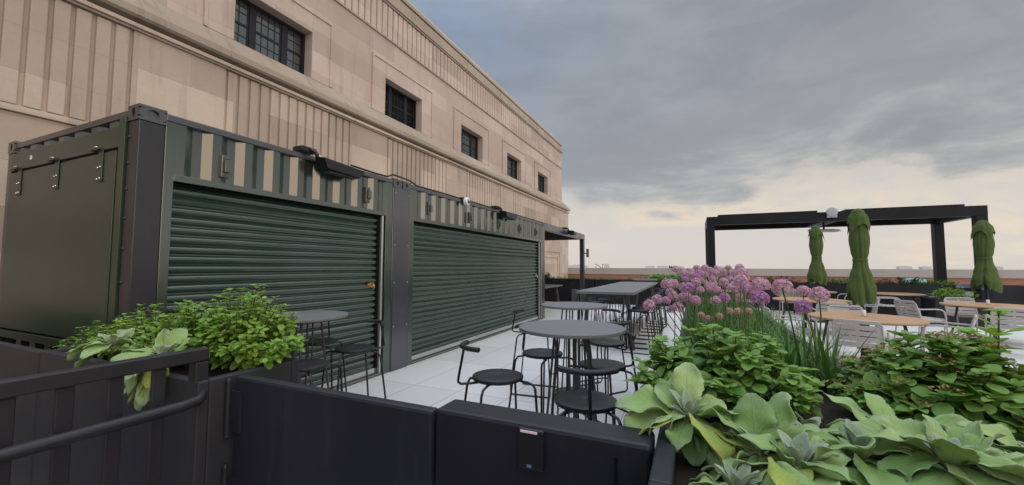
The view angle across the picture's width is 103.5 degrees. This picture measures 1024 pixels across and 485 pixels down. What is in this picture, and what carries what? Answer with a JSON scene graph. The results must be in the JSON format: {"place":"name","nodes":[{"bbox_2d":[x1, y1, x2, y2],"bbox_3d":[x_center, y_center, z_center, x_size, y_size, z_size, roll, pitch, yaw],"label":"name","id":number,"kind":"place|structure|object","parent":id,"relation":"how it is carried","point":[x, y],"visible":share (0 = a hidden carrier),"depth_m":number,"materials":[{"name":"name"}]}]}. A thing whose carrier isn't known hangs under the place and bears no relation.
{"place":"outdoors","nodes":[
{"label":"outdoors","id":0,"kind":"place"},
{"bbox_2d":[339,301,1023,447],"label":"terrace floor","id":1,"kind":"structure","parent":0,"point":[431,381],"depth_m":5.75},
{"bbox_2d":[0,341,42,484],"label":"fence panel","id":2,"kind":"object","parent":1,"relation":"on","point":[16,360],"visible":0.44,"depth_m":2.30,"materials":[{"name":"paint"}]},
{"bbox_2d":[0,347,209,484],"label":"handrail","id":3,"kind":"object","parent":1,"relation":"on","point":[64,436],"visible":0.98,"depth_m":1.40,"materials":[{"name":"metal"}]},
{"bbox_2d":[31,346,298,484],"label":"planter box","id":4,"kind":"object","parent":1,"relation":"on","point":[197,448],"visible":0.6,"depth_m":1.81,"materials":[{"name":"paint"}]},
{"bbox_2d":[52,320,119,359],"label":"leafy bush","id":5,"kind":"object","parent":4,"relation":"on","point":[88,332],"visible":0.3,"depth_m":2.47,"materials":[{"name":"green plant"}]},
{"bbox_2d":[65,328,143,367],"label":"lambs ear plant","id":6,"kind":"object","parent":4,"relation":"on","point":[86,352],"visible":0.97,"depth_m":1.93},
{"bbox_2d":[87,303,200,365],"bbox_3d":[-2.124,0.534,2.381,1.050,0.348,0.465,-1,-4,24],"label":"leafy bush","id":7,"kind":"object","parent":4,"relation":"on","point":[142,340],"visible":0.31,"depth_m":2.30,"materials":[{"name":"green plant"}]},
{"bbox_2d":[110,328,189,410],"bbox_3d":[-1.592,0.554,1.762,0.270,0.325,0.267,1,-3,-13],"label":"lambs ear plant","id":8,"kind":"object","parent":4,"relation":"on","point":[166,340],"visible":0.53,"depth_m":1.73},
{"bbox_2d":[149,299,227,368],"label":"leafy bush","id":9,"kind":"object","parent":4,"relation":"on","point":[189,323],"visible":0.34,"depth_m":2.18,"materials":[{"name":"green plant"}]},
{"bbox_2d":[191,284,305,373],"bbox_3d":[-1.380,0.455,2.112,0.730,0.477,0.440,-1,-4,24],"label":"leafy bush","id":10,"kind":"object","parent":4,"relation":"on","point":[237,339],"visible":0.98,"depth_m":2.01,"materials":[{"name":"green plant"}]},
{"bbox_2d":[221,374,437,484],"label":"gate","id":11,"kind":"structure","parent":4,"relation":"attached to","point":[288,433],"depth_m":1.52,"materials":[{"name":"metal"}]},
{"bbox_2d":[232,374,437,484],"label":"door panel","id":12,"kind":"structure","parent":11,"relation":"in","point":[292,433],"depth_m":1.51,"materials":[{"name":"paint"}]},
{"bbox_2d":[0,103,401,389],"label":"shipping container","id":13,"kind":"object","parent":1,"relation":"on","point":[108,219],"visible":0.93,"depth_m":3.57,"materials":[{"name":"metal"}]},
{"bbox_2d":[293,145,364,179],"bbox_3d":[-2.043,-0.882,4.563,0.295,0.242,0.757,-1,-4,24],"label":"floodlight","id":14,"kind":"object","parent":13,"relation":"attached to","point":[333,167],"visible":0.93,"depth_m":4.42,"materials":[{"name":"black metal"}]},
{"bbox_2d":[391,187,409,371],"bbox_3d":[-1.573,0.509,5.675,0.044,2.542,0.330,-1,-4,24],"label":"cover plate","id":15,"kind":"object","parent":13,"relation":"attached to","point":[400,281],"visible":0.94,"depth_m":5.66,"materials":[{"name":"metal"}]},
{"bbox_2d":[268,310,347,388],"bbox_3d":[-1.833,1.131,3.486,0.750,1.001,0.750,-1,-4,18],"label":"bar table","id":16,"kind":"object","parent":1,"relation":"on","point":[310,316],"visible":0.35,"depth_m":3.50,"materials":[{"name":"metal"}]},
{"bbox_2d":[285,339,342,390],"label":"bar stool","id":17,"kind":"object","parent":1,"relation":"on","point":[308,366],"visible":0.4,"depth_m":2.98,"materials":[{"name":"black metal"}]},
{"bbox_2d":[290,321,346,391],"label":"bar stool","id":18,"kind":"object","parent":1,"relation":"on","point":[328,340],"visible":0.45,"depth_m":3.94,"materials":[{"name":"black metal"}]},
{"bbox_2d":[321,319,385,398],"bbox_3d":[-1.411,1.179,3.608,0.562,0.916,0.433,3,-5,-42],"label":"bar stool","id":19,"kind":"object","parent":1,"relation":"on","point":[353,349],"visible":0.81,"depth_m":3.60,"materials":[{"name":"black metal"}]},
{"bbox_2d":[402,181,544,365],"bbox_3d":[-1.414,0.651,8.932,2.483,2.683,6.058,-1,-4,24],"label":"shipping container","id":20,"kind":"object","parent":1,"relation":"on","point":[476,272],"visible":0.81,"depth_m":7.41,"materials":[{"name":"metal"}]},
{"bbox_2d":[350,164,580,233],"bbox_3d":[0.391,-0.641,10.176,0.025,0.085,11.520,-1,-4,24],"label":"cable","id":21,"kind":"object","parent":20,"relation":"attached to","point":[430,189],"visible":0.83,"depth_m":6.15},
{"bbox_2d":[490,206,516,219],"bbox_3d":[-0.165,-0.629,8.743,0.295,0.242,0.777,-1,-4,24],"label":"floodlight","id":22,"kind":"object","parent":20,"relation":"attached to","point":[507,215],"visible":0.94,"depth_m":8.56,"materials":[{"name":"black metal"}]},
{"bbox_2d":[457,340,537,411],"bbox_3d":[-0.095,1.129,2.704,0.562,0.916,0.433,1,-4,-21],"label":"bar stool","id":23,"kind":"object","parent":1,"relation":"on","point":[494,377],"visible":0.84,"depth_m":2.63,"materials":[{"name":"black metal"}]},
{"bbox_2d":[510,309,560,397],"bbox_3d":[0.264,1.245,4.651,0.562,0.916,0.433,-1,-4,18],"label":"bar stool","id":24,"kind":"object","parent":1,"relation":"on","point":[515,311],"visible":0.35,"depth_m":4.57,"materials":[{"name":"black metal"}]},
{"bbox_2d":[508,323,578,418],"bbox_3d":[0.260,1.173,3.433,0.433,0.916,0.562,3,-4,-36],"label":"bar stool","id":25,"kind":"object","parent":1,"relation":"on","point":[544,354],"visible":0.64,"depth_m":3.42,"materials":[{"name":"black metal"}]},
{"bbox_2d":[436,399,654,484],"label":"panel","id":26,"kind":"object","parent":1,"relation":"on","point":[481,444],"visible":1,"depth_m":1.19,"materials":[{"name":"black metal"}]},
{"bbox_2d":[545,223,584,288],"bbox_3d":[0.736,0.924,13.777,2.438,2.643,4.545,-1,-4,24],"label":"canopy frame","id":27,"kind":"object","parent":1,"relation":"on","point":[552,232],"visible":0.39,"depth_m":15.16,"materials":[{"name":"grey paint"}]},
{"bbox_2d":[545,278,594,301],"bbox_3d":[1.855,1.963,16.783,3.300,0.930,0.800,-1,-4,24],"label":"planter box","id":28,"kind":"object","parent":1,"relation":"on","point":[565,289],"visible":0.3,"depth_m":16.24,"materials":[{"name":"metal"}]},
{"bbox_2d":[519,320,625,421],"bbox_3d":[0.423,1.100,2.856,0.750,1.001,0.750,-1,-3,13],"label":"bar table","id":29,"kind":"object","parent":1,"relation":"on","point":[575,330],"visible":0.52,"depth_m":2.77,"materials":[{"name":"metal"}]},
{"bbox_2d":[541,302,607,393],"bbox_3d":[0.700,1.200,4.529,0.750,1.001,0.750,0,-3,-4],"label":"bar table","id":30,"kind":"object","parent":1,"relation":"on","point":[577,306],"visible":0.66,"depth_m":4.45,"materials":[{"name":"metal"}]},
{"bbox_2d":[571,289,596,320],"bbox_3d":[1.816,1.618,10.179,0.612,0.841,0.464,0,-3,7],"label":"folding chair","id":31,"kind":"object","parent":1,"relation":"on","point":[574,296],"visible":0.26,"depth_m":10.38,"materials":[{"name":"black metal"}]},
{"bbox_2d":[551,366,622,425],"bbox_3d":[0.406,1.102,2.216,0.433,0.916,0.562,0,-3,6],"label":"bar stool","id":32,"kind":"object","parent":1,"relation":"on","point":[589,402],"visible":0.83,"depth_m":2.11,"materials":[{"name":"black metal"}]},
{"bbox_2d":[563,332,636,423],"bbox_3d":[0.680,1.151,3.029,0.562,0.916,0.433,1,-4,-19],"label":"bar stool","id":33,"kind":"object","parent":1,"relation":"on","point":[598,363],"visible":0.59,"depth_m":3.05,"materials":[{"name":"black metal"}]},
{"bbox_2d":[581,308,627,394],"bbox_3d":[1.025,1.251,4.714,0.562,0.916,0.433,2,-4,-30],"label":"bar stool","id":34,"kind":"object","parent":1,"relation":"on","point":[614,311],"visible":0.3,"depth_m":4.66,"materials":[{"name":"black metal"}]},
{"bbox_2d":[577,320,637,422],"bbox_3d":[0.923,1.204,3.925,0.433,0.916,0.562,2,-4,-27],"label":"bar stool","id":35,"kind":"object","parent":1,"relation":"on","point":[609,343],"visible":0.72,"depth_m":3.84,"materials":[{"name":"black metal"}]},
{"bbox_2d":[576,282,657,349],"bbox_3d":[2.584,1.472,9.112,0.980,0.992,4.930,-1,-4,24],"label":"long table","id":36,"kind":"object","parent":1,"relation":"on","point":[623,290],"visible":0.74,"depth_m":7.25,"materials":[{"name":"metal"}]},
{"bbox_2d":[621,297,654,354],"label":"bar stool","id":37,"kind":"object","parent":1,"relation":"on","point":[643,311],"visible":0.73,"depth_m":6.74,"materials":[{"name":"black metal"}]},
{"bbox_2d":[595,279,685,306],"bbox_3d":[4.930,1.890,15.405,3.360,0.930,0.800,-1,-4,24],"label":"planter box","id":38,"kind":"object","parent":1,"relation":"on","point":[600,282],"visible":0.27,"depth_m":15.11,"materials":[{"name":"metal"}]},
{"bbox_2d":[644,273,667,285],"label":"leafy plant","id":39,"kind":"object","parent":38,"relation":"on","point":[659,277],"visible":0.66,"depth_m":14.79,"materials":[{"name":"green plant"}]},
{"bbox_2d":[626,295,658,348],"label":"bar stool","id":40,"kind":"object","parent":1,"relation":"on","point":[637,307],"visible":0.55,"depth_m":7.20,"materials":[{"name":"black metal"}]},
{"bbox_2d":[633,293,661,343],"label":"bar stool","id":41,"kind":"object","parent":1,"relation":"on","point":[655,320],"visible":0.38,"depth_m":7.67,"materials":[{"name":"black metal"}]},
{"bbox_2d":[634,292,660,339],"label":"bar stool","id":42,"kind":"object","parent":1,"relation":"on","point":[637,320],"visible":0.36,"depth_m":8.17,"materials":[{"name":"black metal"}]},
{"bbox_2d":[638,291,662,335],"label":"bar stool","id":43,"kind":"object","parent":1,"relation":"on","point":[639,320],"visible":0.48,"depth_m":8.46,"materials":[{"name":"black metal"}]},
{"bbox_2d":[691,280,803,311],"bbox_3d":[8.032,1.817,14.016,3.360,0.930,0.800,-1,-4,24],"label":"planter box","id":44,"kind":"object","parent":1,"relation":"on","point":[772,302],"visible":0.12,"depth_m":13.30,"materials":[{"name":"metal"}]},
{"bbox_2d":[679,294,853,377],"bbox_3d":[2.337,1.226,4.462,0.760,0.950,5.730,-1,-4,24],"label":"planter box","id":45,"kind":"object","parent":1,"relation":"on","point":[683,331],"visible":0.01,"depth_m":3.05,"materials":[{"name":"paint"}]},
{"bbox_2d":[651,294,685,340],"bbox_3d":[1.016,0.529,2.568,0.240,0.392,0.072,-1,-4,24],"label":"allium","id":46,"kind":"object","parent":45,"relation":"on","point":[656,298],"visible":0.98,"depth_m":2.59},
{"bbox_2d":[661,278,685,330],"bbox_3d":[1.055,0.479,2.602,0.174,0.494,0.076,-1,-4,24],"label":"allium","id":47,"kind":"object","parent":45,"relation":"on","point":[665,283],"visible":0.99,"depth_m":2.61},
{"bbox_2d":[680,292,691,339],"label":"allium","id":48,"kind":"object","parent":45,"relation":"on","point":[685,296],"visible":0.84,"depth_m":2.53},
{"bbox_2d":[682,282,694,339],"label":"allium","id":49,"kind":"object","parent":45,"relation":"on","point":[686,288],"visible":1,"depth_m":2.44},
{"bbox_2d":[706,282,717,323],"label":"allium","id":50,"kind":"object","parent":45,"relation":"on","point":[710,285],"visible":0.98,"depth_m":2.39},
{"bbox_2d":[719,278,728,338],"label":"allium","id":51,"kind":"object","parent":45,"relation":"on","point":[723,283],"visible":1,"depth_m":2.53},
{"bbox_2d":[718,292,730,338],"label":"allium","id":52,"kind":"object","parent":45,"relation":"on","point":[721,297],"visible":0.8,"depth_m":2.58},
{"bbox_2d":[726,283,737,331],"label":"allium","id":53,"kind":"object","parent":45,"relation":"on","point":[730,287],"visible":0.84,"depth_m":2.81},
{"bbox_2d":[732,274,748,338],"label":"allium","id":54,"kind":"object","parent":45,"relation":"on","point":[740,281],"visible":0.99,"depth_m":2.14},
{"bbox_2d":[735,268,749,339],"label":"allium","id":55,"kind":"object","parent":45,"relation":"on","point":[743,272],"visible":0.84,"depth_m":2.27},
{"bbox_2d":[643,293,842,378],"bbox_3d":[2.036,0.626,3.950,1.031,0.385,4.905,-1,-4,24],"label":"allium","id":56,"kind":"object","parent":45,"relation":"on","point":[737,324],"depth_m":3.01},
{"bbox_2d":[709,302,871,391],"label":"fine grass","id":57,"kind":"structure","parent":45,"relation":"on","point":[772,327],"depth_m":2.89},
{"bbox_2d":[763,306,810,336],"bbox_3d":[4.298,1.423,6.328,0.570,0.792,0.549,-1,-4,22],"label":"armchair","id":58,"kind":"object","parent":1,"relation":"on","point":[766,308],"visible":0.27,"depth_m":6.25,"materials":[{"name":"beige metal"}]},
{"bbox_2d":[779,289,800,316],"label":"armchair","id":59,"kind":"object","parent":1,"relation":"on","point":[786,294],"visible":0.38,"depth_m":11.74,"materials":[{"name":"beige metal"}]},
{"bbox_2d":[772,297,849,333],"bbox_3d":[6.671,1.629,9.028,1.400,0.712,1.400,0,-3,-4],"label":"dining table","id":60,"kind":"object","parent":1,"relation":"on","point":[794,299],"visible":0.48,"depth_m":8.98,"materials":[{"name":"brown wood"}]},
{"bbox_2d":[807,225,826,322],"bbox_3d":[8.130,0.812,10.739,0.600,2.550,0.600,-1,-4,24],"label":"patio umbrella","id":61,"kind":"object","parent":1,"relation":"on","point":[817,272],"visible":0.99,"depth_m":10.66,"materials":[{"name":"green fabric"}]},
{"bbox_2d":[648,375,986,484],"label":"planter box","id":62,"kind":"object","parent":1,"relation":"on","point":[671,465],"visible":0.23,"depth_m":1.09,"materials":[{"name":"paint"}]},
{"bbox_2d":[614,362,746,467],"bbox_3d":[0.489,0.488,1.129,0.354,0.249,0.296,0,-3,2],"label":"lambs ear plant","id":63,"kind":"object","parent":62,"relation":"on","point":[678,406],"visible":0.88,"depth_m":1.16,"materials":[{"name":"plant"}]},
{"bbox_2d":[624,322,824,420],"bbox_3d":[0.794,0.495,1.570,0.683,0.372,0.547,-1,-4,24],"label":"leafy bush","id":64,"kind":"object","parent":62,"relation":"on","point":[733,368],"visible":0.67,"depth_m":1.45,"materials":[{"name":"green plant"}]},
{"bbox_2d":[688,457,809,484],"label":"lambs ear plant","id":65,"kind":"object","parent":62,"relation":"on","point":[742,474],"visible":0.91,"depth_m":0.93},
{"bbox_2d":[749,290,769,338],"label":"allium","id":66,"kind":"object","parent":62,"relation":"on","point":[762,299],"visible":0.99,"depth_m":1.67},
{"bbox_2d":[700,392,819,484],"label":"lambs ear plant","id":67,"kind":"object","parent":62,"relation":"on","point":[757,415],"visible":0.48,"depth_m":1.05,"materials":[{"name":"plant"}]},
{"bbox_2d":[750,277,770,351],"bbox_3d":[1.060,0.409,1.706,0.077,0.526,0.080,-1,-4,24],"label":"allium","id":68,"kind":"object","parent":62,"relation":"on","point":[765,283],"visible":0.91,"depth_m":1.71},
{"bbox_2d":[743,332,787,366],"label":"leafy bush","id":69,"kind":"object","parent":62,"relation":"on","point":[778,344],"visible":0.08,"depth_m":1.68,"materials":[{"name":"green plant"}]},
{"bbox_2d":[771,278,800,366],"bbox_3d":[1.160,0.406,1.639,0.381,0.530,0.075,3,-4,-40],"label":"allium","id":70,"kind":"object","parent":62,"relation":"on","point":[782,286],"visible":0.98,"depth_m":1.56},
{"bbox_2d":[732,429,869,484],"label":"lambs ear plant","id":71,"kind":"object","parent":62,"relation":"on","point":[806,456],"visible":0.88,"depth_m":0.92,"materials":[{"name":"plant"}]},
{"bbox_2d":[795,285,810,366],"bbox_3d":[1.378,0.442,1.866,0.073,0.484,0.238,-1,-4,24],"label":"allium","id":72,"kind":"object","parent":62,"relation":"on","point":[800,290],"visible":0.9,"depth_m":1.94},
{"bbox_2d":[794,299,820,377],"bbox_3d":[1.298,0.465,1.786,0.079,0.426,0.076,1,-3,-7],"label":"allium","id":73,"kind":"object","parent":62,"relation":"on","point":[802,304],"visible":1,"depth_m":1.78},
{"bbox_2d":[808,286,830,377],"bbox_3d":[1.329,0.432,1.734,0.079,0.486,0.078,-1,-4,24],"label":"allium","id":74,"kind":"object","parent":62,"relation":"on","point":[820,291],"visible":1,"depth_m":1.74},
{"bbox_2d":[768,412,876,464],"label":"lambs ear plant","id":75,"kind":"object","parent":62,"relation":"on","point":[832,429],"visible":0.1,"depth_m":1.16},
{"bbox_2d":[775,316,874,395],"bbox_3d":[1.328,0.501,1.831,0.520,0.380,0.388,1,-4,-16],"label":"strappy plant","id":76,"kind":"object","parent":62,"relation":"on","point":[829,369],"visible":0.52,"depth_m":1.76,"materials":[{"name":"green plant"}]},
{"bbox_2d":[684,430,982,472],"bbox_3d":[0.934,0.609,1.040,0.906,0.156,0.550,-1,-4,24],"label":"leafy bush","id":77,"kind":"object","parent":62,"relation":"on","point":[746,449],"visible":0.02,"depth_m":1.11,"materials":[{"name":"green plant"}]},
{"bbox_2d":[807,419,919,484],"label":"lambs ear plant","id":78,"kind":"object","parent":62,"relation":"on","point":[861,454],"visible":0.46,"depth_m":0.96,"materials":[{"name":"plant"}]},
{"bbox_2d":[823,392,980,470],"bbox_3d":[1.097,0.554,1.150,0.299,0.177,0.364,3,-4,-35],"label":"lambs ear plant","id":79,"kind":"object","parent":62,"relation":"on","point":[877,405],"visible":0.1,"depth_m":1.22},
{"bbox_2d":[823,330,1023,444],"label":"leafy bush","id":80,"kind":"object","parent":62,"relation":"on","point":[945,374],"visible":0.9,"depth_m":1.30,"materials":[{"name":"green plant"}]},
{"bbox_2d":[838,414,1023,484],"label":"lambs ear plant","id":81,"kind":"object","parent":62,"relation":"on","point":[953,452],"visible":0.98,"depth_m":0.90,"materials":[{"name":"plant"}]},
{"bbox_2d":[949,308,1023,414],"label":"leafy bush","id":82,"kind":"object","parent":62,"relation":"on","point":[998,332],"visible":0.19,"depth_m":1.34,"materials":[{"name":"green plant"}]},
{"bbox_2d":[955,420,1023,484],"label":"lambs ear plant","id":83,"kind":"object","parent":62,"relation":"on","point":[1009,443],"visible":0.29,"depth_m":1.00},
{"bbox_2d":[809,302,850,340],"bbox_3d":[5.988,1.504,7.611,0.549,0.792,0.570,-1,-4,26],"label":"armchair","id":84,"kind":"object","parent":1,"relation":"on","point":[824,306],"visible":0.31,"depth_m":7.45,"materials":[{"name":"beige metal"}]},
{"bbox_2d":[705,204,993,299],"bbox_3d":[10.369,0.653,13.483,6.950,3.205,2.386,-1,-4,24],"label":"pergola","id":85,"kind":"object","parent":1,"relation":"on","point":[936,217],"visible":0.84,"depth_m":13.00,"materials":[{"name":"paint"}]},
{"bbox_2d":[826,207,837,217],"bbox_3d":[9.875,-0.930,12.451,0.300,0.320,0.084,-1,-4,24],"label":"round junction box","id":86,"kind":"object","parent":85,"relation":"attached to","point":[831,212],"visible":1,"depth_m":12.42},
{"bbox_2d":[827,305,878,348],"bbox_3d":[5.441,1.435,6.483,0.549,0.792,0.570,-2,-4,27],"label":"armchair","id":87,"kind":"object","parent":1,"relation":"on","point":[841,310],"visible":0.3,"depth_m":6.73,"materials":[{"name":"beige metal"}]},
{"bbox_2d":[832,318,890,358],"bbox_3d":[4.388,1.349,5.081,0.570,0.792,0.549,3,-5,-44],"label":"armchair","id":88,"kind":"object","parent":1,"relation":"on","point":[855,340],"visible":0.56,"depth_m":4.93,"materials":[{"name":"beige metal"}]},
{"bbox_2d":[840,208,886,341],"bbox_3d":[7.040,0.615,8.144,0.600,2.630,0.600,-1,-4,24],"label":"patio umbrella","id":89,"kind":"object","parent":1,"relation":"on","point":[861,288],"visible":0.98,"depth_m":8.05,"materials":[{"name":"green fabric"}]},
{"bbox_2d":[848,298,879,332],"bbox_3d":[7.381,1.560,8.496,0.570,0.792,0.549,-2,-4,37],"label":"armchair","id":90,"kind":"object","parent":1,"relation":"on","point":[876,304],"visible":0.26,"depth_m":8.40,"materials":[{"name":"beige metal"}]},
{"bbox_2d":[807,312,929,362],"bbox_3d":[5.122,1.437,5.849,1.340,0.712,1.340,0,-3,7],"label":"dining table","id":91,"kind":"object","parent":1,"relation":"on","point":[895,320],"visible":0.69,"depth_m":5.78,"materials":[{"name":"brown wood"}]},
{"bbox_2d":[802,282,946,315],"bbox_3d":[11.135,1.744,12.627,3.360,0.930,0.800,-1,-4,24],"label":"planter box","id":92,"kind":"object","parent":1,"relation":"on","point":[840,288],"visible":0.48,"depth_m":12.11,"materials":[{"name":"metal"}]},
{"bbox_2d":[875,277,935,285],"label":"leafy bush","id":93,"kind":"object","parent":92,"relation":"on","point":[913,280],"visible":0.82,"depth_m":12.11,"materials":[{"name":"green plant"}]},
{"bbox_2d":[921,280,959,287],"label":"leafy bush","id":94,"kind":"object","parent":92,"relation":"on","point":[943,283],"visible":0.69,"depth_m":11.81,"materials":[{"name":"green plant"}]},
{"bbox_2d":[869,292,925,314],"bbox_3d":[10.603,1.770,11.217,1.320,0.712,1.320,-1,-4,24],"label":"dining table","id":95,"kind":"object","parent":1,"relation":"on","point":[895,294],"visible":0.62,"depth_m":10.94,"materials":[{"name":"brown wood"}]},
{"bbox_2d":[894,299,947,340],"bbox_3d":[7.958,1.525,7.882,0.570,0.792,0.549,0,-3,4],"label":"armchair","id":96,"kind":"object","parent":1,"relation":"on","point":[903,306],"visible":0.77,"depth_m":7.82,"materials":[{"name":"beige metal"}]},
{"bbox_2d":[920,314,977,350],"bbox_3d":[6.065,1.385,5.598,0.549,0.792,0.570,3,-5,-41],"label":"armchair","id":97,"kind":"object","parent":1,"relation":"on","point":[973,322],"visible":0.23,"depth_m":5.61,"materials":[{"name":"beige metal"}]},
{"bbox_2d":[921,297,995,327],"bbox_3d":[11.090,1.728,10.068,1.050,0.660,0.700,-1,-4,24],"label":"planter box","id":98,"kind":"object","parent":1,"relation":"on","point":[929,302],"visible":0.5,"depth_m":9.91,"materials":[{"name":"metal"}]},
{"bbox_2d":[926,287,978,299],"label":"leafy bush","id":99,"kind":"object","parent":98,"relation":"on","point":[943,292],"visible":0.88,"depth_m":10.07,"materials":[{"name":"green plant"}]},
{"bbox_2d":[944,297,987,335],"bbox_3d":[9.498,1.561,8.419,0.549,0.792,0.570,-1,-4,24],"label":"armchair","id":100,"kind":"object","parent":1,"relation":"on","point":[950,311],"visible":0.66,"depth_m":8.60,"materials":[{"name":"beige metal"}]},
{"bbox_2d":[939,302,1023,342],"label":"dining table","id":101,"kind":"object","parent":1,"relation":"on","point":[957,305],"visible":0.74,"depth_m":7.87,"materials":[{"name":"brown wood"}]},
{"bbox_2d":[941,284,1023,316],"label":"planter box","id":102,"kind":"object","parent":1,"relation":"on","point":[1012,294],"visible":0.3,"depth_m":11.08,"materials":[{"name":"metal"}]},
{"bbox_2d":[970,220,1007,324],"bbox_3d":[11.656,0.744,9.928,0.600,2.610,0.600,-1,-4,24],"label":"patio umbrella","id":103,"kind":"object","parent":1,"relation":"on","point":[985,273],"visible":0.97,"depth_m":9.86,"materials":[{"name":"green fabric"}]},
{"bbox_2d":[985,307,1023,336],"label":"armchair","id":104,"kind":"object","parent":1,"relation":"on","point":[1015,319],"visible":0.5,"depth_m":6.44,"materials":[{"name":"beige metal"}]},
{"bbox_2d":[409,0,1023,269],"label":"sky","id":105,"kind":"structure","parent":0,"point":[667,117],"materials":[{"name":"grey"}]},
{"bbox_2d":[568,268,1023,284],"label":"parapet wall","id":106,"kind":"structure","parent":0,"point":[1007,277],"depth_m":19.30,"materials":[{"name":"red brick"}]},
{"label":"entry path","id":107,"kind":"structure","parent":0,"visible":0},
{"bbox_2d":[0,0,569,277],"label":"stone building","id":108,"kind":"structure","parent":107,"relation":"on","point":[407,89],"depth_m":8.18,"materials":[{"name":"stone"}]},
{"bbox_2d":[234,0,304,73],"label":"window","id":109,"kind":"structure","parent":108,"relation":"in","point":[255,28],"depth_m":7.90,"materials":[{"name":"black glass"}]},
{"bbox_2d":[385,83,415,129],"bbox_3d":[-3.219,-3.776,11.334,0.080,0.985,1.560,-1,-4,24],"label":"window","id":110,"kind":"structure","parent":108,"relation":"in","point":[400,107],"depth_m":11.45,"materials":[{"name":"black"}]},
{"bbox_2d":[461,128,477,159],"bbox_3d":[-1.670,-3.567,14.781,0.080,0.985,1.560,-1,-4,24],"label":"window","id":111,"kind":"structure","parent":108,"relation":"in","point":[469,143],"depth_m":14.99,"materials":[{"name":"black glass"}]},
{"bbox_2d":[507,156,516,179],"bbox_3d":[-0.122,-3.359,18.229,0.080,0.985,1.560,-1,-4,24],"label":"window","id":112,"kind":"structure","parent":108,"relation":"in","point":[511,163],"depth_m":18.47,"materials":[{"name":"black glass"}]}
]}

